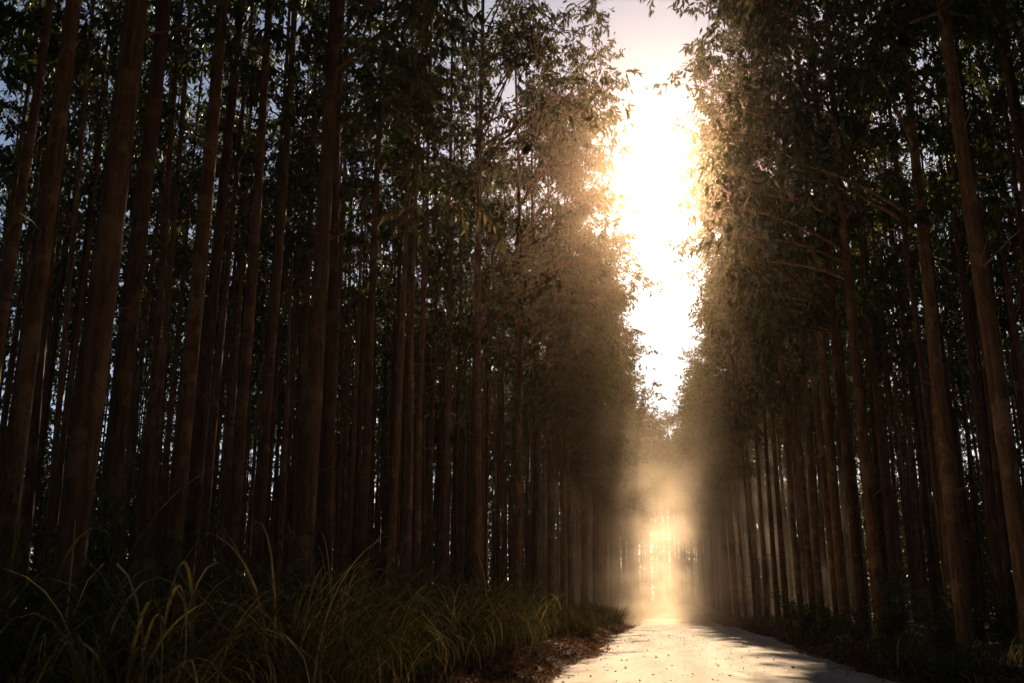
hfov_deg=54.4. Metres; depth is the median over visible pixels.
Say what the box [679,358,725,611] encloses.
eucalyptus tree
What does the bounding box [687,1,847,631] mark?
eucalyptus tree
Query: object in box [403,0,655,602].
eucalyptus tree
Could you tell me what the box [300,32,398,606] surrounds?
eucalyptus tree
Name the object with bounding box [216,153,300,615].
eucalyptus tree
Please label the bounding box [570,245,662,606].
eucalyptus tree
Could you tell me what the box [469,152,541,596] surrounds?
eucalyptus tree
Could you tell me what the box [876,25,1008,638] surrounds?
eucalyptus tree
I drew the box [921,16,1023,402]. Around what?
eucalyptus tree
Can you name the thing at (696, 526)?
eucalyptus tree
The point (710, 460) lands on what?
eucalyptus tree
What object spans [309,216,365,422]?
eucalyptus tree
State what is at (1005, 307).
eucalyptus tree
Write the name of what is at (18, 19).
eucalyptus tree
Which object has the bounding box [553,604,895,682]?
dirt road
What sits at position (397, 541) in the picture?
eucalyptus tree
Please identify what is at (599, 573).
eucalyptus tree
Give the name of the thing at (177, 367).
eucalyptus tree
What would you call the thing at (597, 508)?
eucalyptus tree
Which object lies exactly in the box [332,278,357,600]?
eucalyptus tree
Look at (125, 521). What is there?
eucalyptus tree
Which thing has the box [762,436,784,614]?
eucalyptus tree
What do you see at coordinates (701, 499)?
eucalyptus tree
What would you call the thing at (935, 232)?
eucalyptus tree
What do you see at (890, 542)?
eucalyptus tree
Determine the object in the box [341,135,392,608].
eucalyptus tree
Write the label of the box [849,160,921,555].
eucalyptus tree
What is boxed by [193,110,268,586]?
eucalyptus tree
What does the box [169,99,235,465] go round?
eucalyptus tree
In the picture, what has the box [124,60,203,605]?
eucalyptus tree
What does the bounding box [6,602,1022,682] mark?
ground
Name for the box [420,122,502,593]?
eucalyptus tree
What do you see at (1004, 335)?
eucalyptus tree
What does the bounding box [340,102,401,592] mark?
eucalyptus tree
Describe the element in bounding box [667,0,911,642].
eucalyptus tree
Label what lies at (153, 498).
eucalyptus tree
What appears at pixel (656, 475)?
eucalyptus tree
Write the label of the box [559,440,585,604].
eucalyptus tree
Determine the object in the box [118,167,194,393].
eucalyptus tree
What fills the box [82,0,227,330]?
eucalyptus tree
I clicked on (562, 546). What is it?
eucalyptus tree
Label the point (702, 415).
eucalyptus tree
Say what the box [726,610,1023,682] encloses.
undergrowth
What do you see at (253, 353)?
eucalyptus tree
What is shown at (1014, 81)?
eucalyptus tree
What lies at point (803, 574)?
eucalyptus tree
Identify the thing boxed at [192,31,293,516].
eucalyptus tree
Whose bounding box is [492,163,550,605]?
eucalyptus tree
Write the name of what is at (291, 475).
eucalyptus tree
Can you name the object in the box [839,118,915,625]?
eucalyptus tree
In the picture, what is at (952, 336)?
eucalyptus tree
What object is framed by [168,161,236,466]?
eucalyptus tree
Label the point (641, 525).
eucalyptus tree
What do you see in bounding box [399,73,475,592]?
eucalyptus tree
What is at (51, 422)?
eucalyptus tree
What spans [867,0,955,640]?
eucalyptus tree
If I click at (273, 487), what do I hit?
eucalyptus tree
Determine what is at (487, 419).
eucalyptus tree
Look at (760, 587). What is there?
eucalyptus tree
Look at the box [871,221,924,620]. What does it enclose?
eucalyptus tree
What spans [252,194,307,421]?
eucalyptus tree
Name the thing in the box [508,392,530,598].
eucalyptus tree
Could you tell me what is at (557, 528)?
eucalyptus tree
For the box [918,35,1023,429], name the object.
eucalyptus tree
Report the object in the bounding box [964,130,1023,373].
eucalyptus tree
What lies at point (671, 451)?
eucalyptus tree
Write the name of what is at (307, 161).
eucalyptus tree
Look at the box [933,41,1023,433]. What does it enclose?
eucalyptus tree
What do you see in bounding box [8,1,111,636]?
eucalyptus tree
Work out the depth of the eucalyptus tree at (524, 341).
64.64 m
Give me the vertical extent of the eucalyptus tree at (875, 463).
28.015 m
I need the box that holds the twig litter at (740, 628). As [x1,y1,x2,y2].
[426,621,1013,682]
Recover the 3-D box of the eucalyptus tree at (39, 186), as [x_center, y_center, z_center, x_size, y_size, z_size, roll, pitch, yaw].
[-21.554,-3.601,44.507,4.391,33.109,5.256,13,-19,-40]
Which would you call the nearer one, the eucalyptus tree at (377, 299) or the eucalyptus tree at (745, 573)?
the eucalyptus tree at (377, 299)
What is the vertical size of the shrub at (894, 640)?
0.860 m
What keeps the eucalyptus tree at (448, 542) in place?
on the ground at (719, 617)
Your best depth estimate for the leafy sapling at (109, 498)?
13.39 m
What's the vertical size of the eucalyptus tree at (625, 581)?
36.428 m
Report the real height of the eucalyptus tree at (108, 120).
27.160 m
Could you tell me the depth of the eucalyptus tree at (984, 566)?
78.70 m
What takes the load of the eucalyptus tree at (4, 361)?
on the ground at (719, 617)
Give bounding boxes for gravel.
[561,630,867,682]
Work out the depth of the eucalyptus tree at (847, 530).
77.09 m
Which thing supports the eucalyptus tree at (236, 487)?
on the ground at (719, 617)
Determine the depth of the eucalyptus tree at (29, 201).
47.64 m
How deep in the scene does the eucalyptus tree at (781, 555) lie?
55.12 m
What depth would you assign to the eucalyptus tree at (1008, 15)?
24.93 m
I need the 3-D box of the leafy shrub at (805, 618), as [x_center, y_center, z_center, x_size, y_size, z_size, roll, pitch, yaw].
[13.114,11.863,43.267,2.064,1.718,1.986,3,-15,-13]
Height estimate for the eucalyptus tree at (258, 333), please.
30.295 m
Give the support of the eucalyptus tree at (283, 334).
on the ground at (719, 617)
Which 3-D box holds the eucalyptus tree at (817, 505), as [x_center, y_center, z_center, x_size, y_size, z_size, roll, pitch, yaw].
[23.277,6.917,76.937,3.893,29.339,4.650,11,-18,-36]
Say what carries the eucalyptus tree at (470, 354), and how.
on the ground at (719, 617)
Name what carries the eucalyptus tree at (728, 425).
on the ground at (719, 617)
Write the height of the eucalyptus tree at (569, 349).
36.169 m
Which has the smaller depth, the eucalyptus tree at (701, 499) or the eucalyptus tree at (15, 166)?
the eucalyptus tree at (15, 166)
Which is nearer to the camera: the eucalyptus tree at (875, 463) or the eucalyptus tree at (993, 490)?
the eucalyptus tree at (875, 463)
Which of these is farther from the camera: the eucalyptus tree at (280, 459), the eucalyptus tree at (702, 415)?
the eucalyptus tree at (702, 415)
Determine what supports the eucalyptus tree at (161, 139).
on the ground at (719, 617)
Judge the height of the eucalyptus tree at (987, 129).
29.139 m
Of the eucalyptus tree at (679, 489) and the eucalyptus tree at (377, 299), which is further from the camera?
the eucalyptus tree at (679, 489)
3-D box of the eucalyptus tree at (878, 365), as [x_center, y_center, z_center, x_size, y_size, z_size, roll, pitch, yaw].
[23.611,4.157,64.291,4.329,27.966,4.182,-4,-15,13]
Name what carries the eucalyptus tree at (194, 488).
on the ground at (719, 617)
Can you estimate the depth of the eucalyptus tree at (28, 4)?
43.77 m
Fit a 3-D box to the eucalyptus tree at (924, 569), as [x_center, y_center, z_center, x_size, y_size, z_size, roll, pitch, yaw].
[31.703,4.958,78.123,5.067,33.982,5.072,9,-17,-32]
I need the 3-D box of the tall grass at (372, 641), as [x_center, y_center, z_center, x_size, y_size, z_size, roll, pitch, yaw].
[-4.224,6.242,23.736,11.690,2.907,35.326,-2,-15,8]
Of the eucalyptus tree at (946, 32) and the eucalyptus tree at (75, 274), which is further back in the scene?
the eucalyptus tree at (75, 274)
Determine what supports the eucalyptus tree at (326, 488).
on the ground at (719, 617)
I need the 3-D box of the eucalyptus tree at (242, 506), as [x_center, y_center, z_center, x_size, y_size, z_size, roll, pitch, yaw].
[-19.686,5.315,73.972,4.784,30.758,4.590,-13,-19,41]
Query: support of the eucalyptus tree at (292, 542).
on the ground at (719, 617)
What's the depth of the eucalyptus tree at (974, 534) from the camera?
71.28 m
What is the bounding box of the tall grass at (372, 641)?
[0,461,593,682]
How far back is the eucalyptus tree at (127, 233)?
44.58 m
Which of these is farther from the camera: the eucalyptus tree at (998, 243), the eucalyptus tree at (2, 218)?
the eucalyptus tree at (2, 218)
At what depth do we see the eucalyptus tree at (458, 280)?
47.68 m
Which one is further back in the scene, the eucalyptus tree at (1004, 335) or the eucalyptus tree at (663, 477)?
the eucalyptus tree at (663, 477)
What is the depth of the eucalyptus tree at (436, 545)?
62.40 m
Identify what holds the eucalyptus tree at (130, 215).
on the ground at (719, 617)
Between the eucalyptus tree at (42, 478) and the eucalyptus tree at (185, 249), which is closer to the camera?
the eucalyptus tree at (185, 249)
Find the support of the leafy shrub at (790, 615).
on the ground at (719, 617)
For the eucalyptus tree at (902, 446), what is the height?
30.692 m
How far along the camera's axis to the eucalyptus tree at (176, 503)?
19.04 m
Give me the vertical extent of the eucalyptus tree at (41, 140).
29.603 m
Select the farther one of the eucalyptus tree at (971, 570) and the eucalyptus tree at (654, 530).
the eucalyptus tree at (654, 530)
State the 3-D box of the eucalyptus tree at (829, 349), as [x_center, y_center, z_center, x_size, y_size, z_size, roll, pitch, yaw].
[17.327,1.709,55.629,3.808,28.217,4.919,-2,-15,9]
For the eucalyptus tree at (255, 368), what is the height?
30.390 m
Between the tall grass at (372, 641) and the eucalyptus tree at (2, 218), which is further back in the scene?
the eucalyptus tree at (2, 218)
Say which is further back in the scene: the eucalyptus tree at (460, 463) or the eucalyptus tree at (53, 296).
the eucalyptus tree at (460, 463)
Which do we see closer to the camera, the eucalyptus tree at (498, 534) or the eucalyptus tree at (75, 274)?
the eucalyptus tree at (75, 274)
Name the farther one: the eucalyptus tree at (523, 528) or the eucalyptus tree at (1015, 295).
the eucalyptus tree at (523, 528)
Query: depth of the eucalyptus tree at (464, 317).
58.62 m
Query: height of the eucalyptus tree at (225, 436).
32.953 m
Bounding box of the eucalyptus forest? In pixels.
[0,0,1023,622]
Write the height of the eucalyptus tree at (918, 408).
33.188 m
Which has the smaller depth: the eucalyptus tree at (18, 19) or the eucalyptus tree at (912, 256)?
the eucalyptus tree at (18, 19)
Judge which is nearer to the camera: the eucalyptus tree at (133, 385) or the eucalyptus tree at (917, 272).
the eucalyptus tree at (133, 385)
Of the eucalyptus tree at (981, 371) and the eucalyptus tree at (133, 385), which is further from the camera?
the eucalyptus tree at (981, 371)
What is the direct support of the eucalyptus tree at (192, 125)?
on the ground at (719, 617)
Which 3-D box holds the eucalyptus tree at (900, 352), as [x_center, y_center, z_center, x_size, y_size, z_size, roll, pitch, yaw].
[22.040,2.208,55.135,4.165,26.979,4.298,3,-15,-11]
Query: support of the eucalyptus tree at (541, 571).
on the ground at (719, 617)
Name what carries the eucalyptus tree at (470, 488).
on the ground at (719, 617)
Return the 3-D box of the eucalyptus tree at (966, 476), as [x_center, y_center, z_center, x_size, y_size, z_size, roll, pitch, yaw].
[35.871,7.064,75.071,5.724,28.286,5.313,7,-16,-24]
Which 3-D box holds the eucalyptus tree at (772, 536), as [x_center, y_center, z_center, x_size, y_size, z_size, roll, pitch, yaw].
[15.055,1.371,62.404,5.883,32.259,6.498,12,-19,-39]
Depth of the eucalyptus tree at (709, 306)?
47.43 m
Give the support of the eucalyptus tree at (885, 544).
on the ground at (719, 617)
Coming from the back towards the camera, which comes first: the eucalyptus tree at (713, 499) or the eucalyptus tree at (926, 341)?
the eucalyptus tree at (713, 499)
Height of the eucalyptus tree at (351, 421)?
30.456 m
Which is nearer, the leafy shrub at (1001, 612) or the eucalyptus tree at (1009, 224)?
the leafy shrub at (1001, 612)
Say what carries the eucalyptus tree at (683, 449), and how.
on the ground at (719, 617)
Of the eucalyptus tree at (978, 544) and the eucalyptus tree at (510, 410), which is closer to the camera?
the eucalyptus tree at (978, 544)
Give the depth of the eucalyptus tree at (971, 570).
29.26 m
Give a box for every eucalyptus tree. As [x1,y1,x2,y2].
[0,0,83,339]
[0,0,83,646]
[0,0,100,289]
[0,0,102,309]
[0,0,108,466]
[0,0,150,379]
[0,0,182,628]
[0,0,283,671]
[0,29,87,436]
[0,41,43,336]
[0,95,90,473]
[0,102,57,438]
[0,139,27,410]
[5,131,87,517]
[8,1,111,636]
[8,85,112,611]
[15,126,93,384]
[17,11,125,507]
[20,12,114,563]
[23,0,155,618]
[23,238,83,618]
[26,155,77,602]
[27,0,178,589]
[28,157,92,613]
[44,37,125,506]
[52,0,142,500]
[56,0,163,588]
[56,19,151,520]
[68,74,138,352]
[78,0,195,471]
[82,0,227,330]
[82,245,126,611]
[91,0,176,607]
[97,258,159,593]
[101,5,231,476]
[105,253,157,574]
[107,8,213,603]
[113,0,234,607]
[117,3,262,617]
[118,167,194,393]
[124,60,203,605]
[125,0,227,611]
[128,277,186,593]
[132,213,189,483]
[137,0,241,614]
[138,166,209,587]
[139,67,209,501]
[141,90,203,401]
[141,163,211,607]
[145,90,210,474]
[151,0,248,595]
[156,82,240,416]
[160,224,209,554]
[167,0,329,609]
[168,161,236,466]
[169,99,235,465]
[176,0,510,624]
[177,0,259,611]
[184,0,290,605]
[186,0,280,255]
[189,0,326,611]
[189,31,276,603]
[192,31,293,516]
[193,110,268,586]
[196,113,256,564]
[199,1,303,605]
[205,143,268,510]
[212,49,304,605]
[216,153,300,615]
[217,180,283,539]
[225,285,269,607]
[228,0,352,599]
[229,0,359,601]
[235,228,272,613]
[243,197,287,546]
[246,0,374,604]
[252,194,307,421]
[255,171,302,600]
[258,46,354,607]
[258,81,344,579]
[259,105,316,413]
[260,330,298,605]
[261,209,313,599]
[261,278,301,608]
[264,36,359,605]
[270,0,382,565]
[278,129,352,528]
[281,0,388,584]
[283,189,317,499]
[284,0,389,599]
[284,266,312,599]
[285,36,372,348]
[289,0,425,610]
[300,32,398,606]
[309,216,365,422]
[313,0,424,617]
[313,120,380,599]
[319,0,453,602]
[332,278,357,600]
[336,245,376,572]
[336,260,377,517]
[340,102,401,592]
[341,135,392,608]
[342,0,449,548]
[343,178,396,417]
[344,15,404,569]
[345,0,481,600]
[354,67,441,513]
[355,0,477,602]
[358,239,418,603]
[364,156,440,597]
[365,255,401,597]
[366,19,467,597]
[366,136,438,594]
[368,171,417,599]
[374,104,456,598]
[376,0,493,600]
[377,253,428,581]
[384,1,509,592]
[389,245,440,538]
[396,195,455,564]
[397,87,463,590]
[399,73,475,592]
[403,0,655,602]
[406,54,484,591]
[414,213,471,547]
[414,230,466,591]
[417,0,511,588]
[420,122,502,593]
[420,153,475,594]
[425,289,468,445]
[427,260,468,577]
[430,115,495,597]
[435,29,516,596]
[439,256,474,594]
[442,38,530,601]
[444,165,497,559]
[446,426,452,594]
[451,238,484,558]
[451,309,493,593]
[463,0,637,600]
[463,144,529,589]
[466,180,526,577]
[467,175,515,596]
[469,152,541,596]
[471,259,505,585]
[472,135,546,597]
[481,319,530,600]
[489,174,552,539]
[489,292,513,587]
[489,339,526,591]
[489,344,509,592]
[490,328,542,452]
[491,32,663,606]
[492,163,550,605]
[493,283,531,578]
[498,48,655,604]
[498,172,560,603]
[507,356,529,595]
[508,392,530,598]
[516,212,546,604]
[522,344,546,603]
[523,232,573,595]
[524,121,638,605]
[529,340,558,603]
[531,209,663,607]
[538,193,650,606]
[541,334,569,607]
[554,256,647,606]
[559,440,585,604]
[564,363,578,605]
[569,244,662,604]
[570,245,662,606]
[573,343,644,606]
[574,445,590,605]
[575,360,648,608]
[585,325,635,604]
[591,310,669,608]
[591,340,658,609]
[601,334,650,609]
[602,367,662,606]
[602,382,656,609]
[612,393,662,606]
[617,373,664,608]
[618,414,662,604]
[623,415,670,604]
[624,382,664,605]
[629,457,657,603]
[640,0,893,638]
[644,4,865,627]
[645,411,669,604]
[645,417,666,604]
[647,428,666,604]
[649,416,673,604]
[650,425,672,604]
[653,408,676,604]
[654,437,668,587]
[660,413,685,604]
[663,383,718,608]
[666,354,732,612]
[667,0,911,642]
[667,392,718,606]
[668,437,705,603]
[669,394,718,610]
[670,6,874,632]
[671,427,727,607]
[671,455,707,605]
[672,345,745,615]
[673,171,797,620]
[676,30,832,625]
[678,335,732,616]
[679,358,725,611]
[681,310,742,618]
[683,334,733,617]
[686,258,751,617]
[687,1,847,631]
[687,341,745,621]
[692,77,811,622]
[692,245,762,618]
[695,58,811,624]
[696,272,770,620]
[701,131,791,621]
[710,0,1023,678]
[728,0,1023,659]
[730,445,753,613]
[731,398,763,616]
[749,311,771,614]
[762,332,799,618]
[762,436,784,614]
[766,336,812,582]
[768,271,811,545]
[772,238,815,614]
[773,259,839,519]
[781,0,885,495]
[784,146,850,620]
[785,343,829,612]
[788,336,837,606]
[796,74,880,568]
[798,156,851,385]
[798,251,868,620]
[802,264,830,618]
[803,3,915,632]
[809,164,884,618]
[815,112,909,528]
[816,186,878,620]
[820,361,849,605]
[821,96,901,620]
[823,72,890,604]
[835,0,988,645]
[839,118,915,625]
[843,0,952,617]
[844,5,949,631]
[847,209,900,572]
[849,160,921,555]
[852,59,944,629]
[853,159,933,610]
[856,139,927,622]
[856,141,926,623]
[858,1,1023,650]
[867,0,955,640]
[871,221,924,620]
[874,140,935,553]
[874,172,947,516]
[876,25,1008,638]
[879,1,1004,330]
[879,288,925,571]
[881,227,953,618]
[881,229,931,620]
[882,43,969,299]
[883,141,954,373]
[884,161,982,575]
[886,378,913,618]
[891,199,959,535]
[893,36,1000,627]
[911,112,990,579]
[911,231,978,571]
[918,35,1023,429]
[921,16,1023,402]
[921,151,1000,620]
[921,197,988,621]
[922,53,1023,330]
[930,211,1007,507]
[933,0,1023,274]
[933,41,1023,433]
[935,234,981,602]
[936,17,1023,327]
[936,56,1022,352]
[938,188,1001,557]
[939,239,992,613]
[940,252,992,585]
[942,304,1016,601]
[950,167,1023,457]
[951,341,1010,591]
[954,0,1023,211]
[958,127,1023,451]
[960,3,1023,248]
[962,0,1023,470]
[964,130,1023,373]
[964,237,1023,587]
[982,0,1023,194]
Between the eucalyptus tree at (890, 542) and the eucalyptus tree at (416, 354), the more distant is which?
the eucalyptus tree at (416, 354)
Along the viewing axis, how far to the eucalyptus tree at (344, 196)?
37.99 m
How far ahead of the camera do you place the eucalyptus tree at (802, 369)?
44.29 m
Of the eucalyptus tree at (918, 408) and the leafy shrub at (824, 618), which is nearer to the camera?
the leafy shrub at (824, 618)
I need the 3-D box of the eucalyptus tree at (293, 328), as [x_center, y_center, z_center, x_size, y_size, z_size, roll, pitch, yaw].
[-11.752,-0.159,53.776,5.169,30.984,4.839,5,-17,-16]
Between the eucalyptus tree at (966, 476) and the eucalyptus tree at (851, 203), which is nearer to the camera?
the eucalyptus tree at (851, 203)
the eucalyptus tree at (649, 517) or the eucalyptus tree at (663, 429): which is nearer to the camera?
the eucalyptus tree at (649, 517)
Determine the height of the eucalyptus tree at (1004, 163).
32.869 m
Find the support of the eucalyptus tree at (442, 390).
on the ground at (719, 617)
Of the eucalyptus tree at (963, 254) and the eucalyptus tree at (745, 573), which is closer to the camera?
the eucalyptus tree at (963, 254)
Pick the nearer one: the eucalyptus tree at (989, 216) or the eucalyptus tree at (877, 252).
the eucalyptus tree at (989, 216)
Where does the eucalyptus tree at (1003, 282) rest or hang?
on the ground at (719, 617)
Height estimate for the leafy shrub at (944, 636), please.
1.858 m
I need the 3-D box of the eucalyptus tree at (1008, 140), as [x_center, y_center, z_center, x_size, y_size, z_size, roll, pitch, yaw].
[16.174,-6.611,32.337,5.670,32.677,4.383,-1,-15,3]
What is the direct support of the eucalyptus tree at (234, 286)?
on the ground at (719, 617)
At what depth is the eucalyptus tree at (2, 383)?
56.55 m
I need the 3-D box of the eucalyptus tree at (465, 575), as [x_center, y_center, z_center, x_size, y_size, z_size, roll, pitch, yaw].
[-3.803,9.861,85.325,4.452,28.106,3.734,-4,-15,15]
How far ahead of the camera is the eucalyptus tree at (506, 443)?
85.37 m
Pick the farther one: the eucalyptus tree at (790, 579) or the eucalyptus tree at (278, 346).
the eucalyptus tree at (790, 579)
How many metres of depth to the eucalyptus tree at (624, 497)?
100.35 m
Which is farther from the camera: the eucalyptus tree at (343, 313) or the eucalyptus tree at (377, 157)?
the eucalyptus tree at (343, 313)
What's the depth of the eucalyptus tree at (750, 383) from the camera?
51.30 m
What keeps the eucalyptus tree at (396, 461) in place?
on the ground at (719, 617)
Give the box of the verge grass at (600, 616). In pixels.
[530,596,639,637]
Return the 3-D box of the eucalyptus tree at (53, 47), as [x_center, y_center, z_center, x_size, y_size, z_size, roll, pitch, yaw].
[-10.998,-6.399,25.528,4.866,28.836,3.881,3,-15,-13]
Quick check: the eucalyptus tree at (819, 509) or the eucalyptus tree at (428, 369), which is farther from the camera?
the eucalyptus tree at (819, 509)
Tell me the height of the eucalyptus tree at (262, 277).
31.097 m
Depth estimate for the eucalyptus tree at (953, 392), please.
65.81 m
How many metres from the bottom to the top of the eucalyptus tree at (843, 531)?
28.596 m
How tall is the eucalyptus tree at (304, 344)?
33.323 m
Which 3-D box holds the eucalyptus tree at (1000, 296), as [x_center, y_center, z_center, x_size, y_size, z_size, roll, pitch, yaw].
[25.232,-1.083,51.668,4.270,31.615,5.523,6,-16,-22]
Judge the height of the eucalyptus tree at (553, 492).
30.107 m
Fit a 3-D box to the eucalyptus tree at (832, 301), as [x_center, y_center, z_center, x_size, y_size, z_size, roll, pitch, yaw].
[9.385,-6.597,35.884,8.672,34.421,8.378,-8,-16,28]
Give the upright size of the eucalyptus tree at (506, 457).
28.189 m
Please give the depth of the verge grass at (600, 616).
50.27 m
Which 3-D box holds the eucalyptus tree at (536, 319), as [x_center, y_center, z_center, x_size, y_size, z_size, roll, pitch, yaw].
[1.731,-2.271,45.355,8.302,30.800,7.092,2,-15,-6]
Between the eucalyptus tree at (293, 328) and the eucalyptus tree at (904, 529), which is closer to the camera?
the eucalyptus tree at (293, 328)
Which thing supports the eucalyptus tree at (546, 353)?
on the ground at (719, 617)
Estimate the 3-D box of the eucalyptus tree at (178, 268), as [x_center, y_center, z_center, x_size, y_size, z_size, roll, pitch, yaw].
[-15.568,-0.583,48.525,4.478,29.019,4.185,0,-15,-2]
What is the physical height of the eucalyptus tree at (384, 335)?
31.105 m
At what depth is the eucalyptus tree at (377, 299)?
50.25 m
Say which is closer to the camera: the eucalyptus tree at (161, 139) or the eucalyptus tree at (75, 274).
the eucalyptus tree at (161, 139)
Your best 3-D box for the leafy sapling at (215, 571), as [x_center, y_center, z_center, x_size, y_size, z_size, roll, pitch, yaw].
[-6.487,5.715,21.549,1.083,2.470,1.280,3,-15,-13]
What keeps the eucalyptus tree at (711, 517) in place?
on the ground at (719, 617)
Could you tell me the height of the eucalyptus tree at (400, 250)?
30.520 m
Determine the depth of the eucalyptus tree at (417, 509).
38.15 m
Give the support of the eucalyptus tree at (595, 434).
on the ground at (719, 617)
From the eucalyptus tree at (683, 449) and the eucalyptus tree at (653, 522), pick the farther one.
the eucalyptus tree at (653, 522)
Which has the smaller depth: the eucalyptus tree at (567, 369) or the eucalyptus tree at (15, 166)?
the eucalyptus tree at (15, 166)
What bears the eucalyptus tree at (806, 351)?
on the ground at (719, 617)
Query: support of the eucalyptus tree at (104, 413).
on the ground at (719, 617)
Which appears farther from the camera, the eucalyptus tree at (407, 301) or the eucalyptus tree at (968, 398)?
the eucalyptus tree at (968, 398)
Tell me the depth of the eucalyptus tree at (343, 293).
42.70 m
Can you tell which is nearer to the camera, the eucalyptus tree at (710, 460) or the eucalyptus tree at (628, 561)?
the eucalyptus tree at (710, 460)
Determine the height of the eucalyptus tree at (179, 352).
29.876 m
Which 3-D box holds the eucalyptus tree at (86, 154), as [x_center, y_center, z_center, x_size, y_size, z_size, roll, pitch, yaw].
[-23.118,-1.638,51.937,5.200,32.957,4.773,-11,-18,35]
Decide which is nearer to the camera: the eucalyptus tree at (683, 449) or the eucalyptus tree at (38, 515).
the eucalyptus tree at (38, 515)
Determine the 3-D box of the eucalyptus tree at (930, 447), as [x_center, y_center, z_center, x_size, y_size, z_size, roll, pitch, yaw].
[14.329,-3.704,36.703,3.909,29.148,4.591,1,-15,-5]
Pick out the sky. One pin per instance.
(654, 42)
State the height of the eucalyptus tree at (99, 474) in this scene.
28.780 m
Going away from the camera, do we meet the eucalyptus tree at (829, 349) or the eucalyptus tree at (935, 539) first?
the eucalyptus tree at (829, 349)
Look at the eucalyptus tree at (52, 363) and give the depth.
50.22 m
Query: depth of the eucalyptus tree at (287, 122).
26.90 m
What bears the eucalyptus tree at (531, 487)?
on the ground at (719, 617)
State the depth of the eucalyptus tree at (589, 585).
114.11 m
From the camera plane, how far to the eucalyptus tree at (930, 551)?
45.41 m
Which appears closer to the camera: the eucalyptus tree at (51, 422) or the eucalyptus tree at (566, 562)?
the eucalyptus tree at (51, 422)
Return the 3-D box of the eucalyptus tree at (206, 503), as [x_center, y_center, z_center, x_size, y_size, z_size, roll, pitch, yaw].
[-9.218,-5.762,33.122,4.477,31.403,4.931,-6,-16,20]
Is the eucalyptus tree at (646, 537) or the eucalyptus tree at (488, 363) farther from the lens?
the eucalyptus tree at (646, 537)
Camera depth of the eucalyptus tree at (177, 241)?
56.55 m
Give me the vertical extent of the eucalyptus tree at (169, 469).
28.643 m
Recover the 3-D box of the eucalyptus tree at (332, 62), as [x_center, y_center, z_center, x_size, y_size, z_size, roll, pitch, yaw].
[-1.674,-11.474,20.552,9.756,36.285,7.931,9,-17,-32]
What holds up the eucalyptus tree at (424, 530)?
on the ground at (719, 617)
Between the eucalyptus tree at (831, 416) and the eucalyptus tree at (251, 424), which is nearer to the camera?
the eucalyptus tree at (831, 416)
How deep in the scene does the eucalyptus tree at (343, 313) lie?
53.41 m
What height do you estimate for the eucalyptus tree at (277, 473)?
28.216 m
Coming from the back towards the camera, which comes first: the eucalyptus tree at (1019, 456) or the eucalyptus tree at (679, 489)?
the eucalyptus tree at (679, 489)
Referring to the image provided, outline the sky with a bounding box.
[0,0,1023,600]
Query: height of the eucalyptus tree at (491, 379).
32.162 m
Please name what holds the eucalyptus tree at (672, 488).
on the ground at (719, 617)
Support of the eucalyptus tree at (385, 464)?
on the ground at (719, 617)
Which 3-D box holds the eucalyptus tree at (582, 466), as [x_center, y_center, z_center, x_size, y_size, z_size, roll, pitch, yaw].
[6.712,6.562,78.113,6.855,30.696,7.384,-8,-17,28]
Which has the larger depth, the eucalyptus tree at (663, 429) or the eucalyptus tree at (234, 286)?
the eucalyptus tree at (663, 429)
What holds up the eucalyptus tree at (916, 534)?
on the ground at (719, 617)
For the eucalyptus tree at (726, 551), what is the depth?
100.31 m
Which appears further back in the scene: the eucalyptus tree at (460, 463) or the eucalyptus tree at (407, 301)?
the eucalyptus tree at (460, 463)
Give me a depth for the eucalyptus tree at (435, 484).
72.33 m
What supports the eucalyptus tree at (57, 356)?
on the ground at (719, 617)
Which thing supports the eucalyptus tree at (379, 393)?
on the ground at (719, 617)
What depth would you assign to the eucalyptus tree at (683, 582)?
194.08 m
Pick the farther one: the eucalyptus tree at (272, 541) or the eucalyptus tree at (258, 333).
the eucalyptus tree at (272, 541)
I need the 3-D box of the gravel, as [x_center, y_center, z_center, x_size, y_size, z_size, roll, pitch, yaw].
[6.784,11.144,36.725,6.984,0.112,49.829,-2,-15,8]
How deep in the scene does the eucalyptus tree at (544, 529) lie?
95.95 m
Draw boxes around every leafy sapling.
[33,475,168,640]
[193,554,238,614]
[868,555,907,646]
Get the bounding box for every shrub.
[768,585,808,622]
[786,594,832,632]
[804,589,854,632]
[824,596,875,643]
[861,628,912,659]
[886,577,985,656]
[972,578,1020,648]
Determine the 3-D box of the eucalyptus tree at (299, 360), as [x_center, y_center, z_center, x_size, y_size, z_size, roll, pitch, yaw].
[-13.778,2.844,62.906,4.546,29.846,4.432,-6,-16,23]
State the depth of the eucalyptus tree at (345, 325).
53.48 m
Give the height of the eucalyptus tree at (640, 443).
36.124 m
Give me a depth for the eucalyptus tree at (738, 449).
71.13 m
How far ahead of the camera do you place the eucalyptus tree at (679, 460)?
140.29 m
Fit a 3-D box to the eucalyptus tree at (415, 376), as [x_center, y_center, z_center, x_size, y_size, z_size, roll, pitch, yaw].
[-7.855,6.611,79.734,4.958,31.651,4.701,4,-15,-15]
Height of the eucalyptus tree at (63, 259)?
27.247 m
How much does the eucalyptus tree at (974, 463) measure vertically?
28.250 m
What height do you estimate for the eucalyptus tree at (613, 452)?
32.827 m
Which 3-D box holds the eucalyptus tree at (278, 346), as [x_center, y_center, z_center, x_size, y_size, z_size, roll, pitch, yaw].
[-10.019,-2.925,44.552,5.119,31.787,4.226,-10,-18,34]
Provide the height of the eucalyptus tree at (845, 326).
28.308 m
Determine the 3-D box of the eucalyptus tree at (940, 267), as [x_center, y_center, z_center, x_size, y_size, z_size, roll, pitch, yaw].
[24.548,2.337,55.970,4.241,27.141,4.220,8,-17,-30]
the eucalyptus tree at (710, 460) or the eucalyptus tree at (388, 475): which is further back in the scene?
the eucalyptus tree at (710, 460)

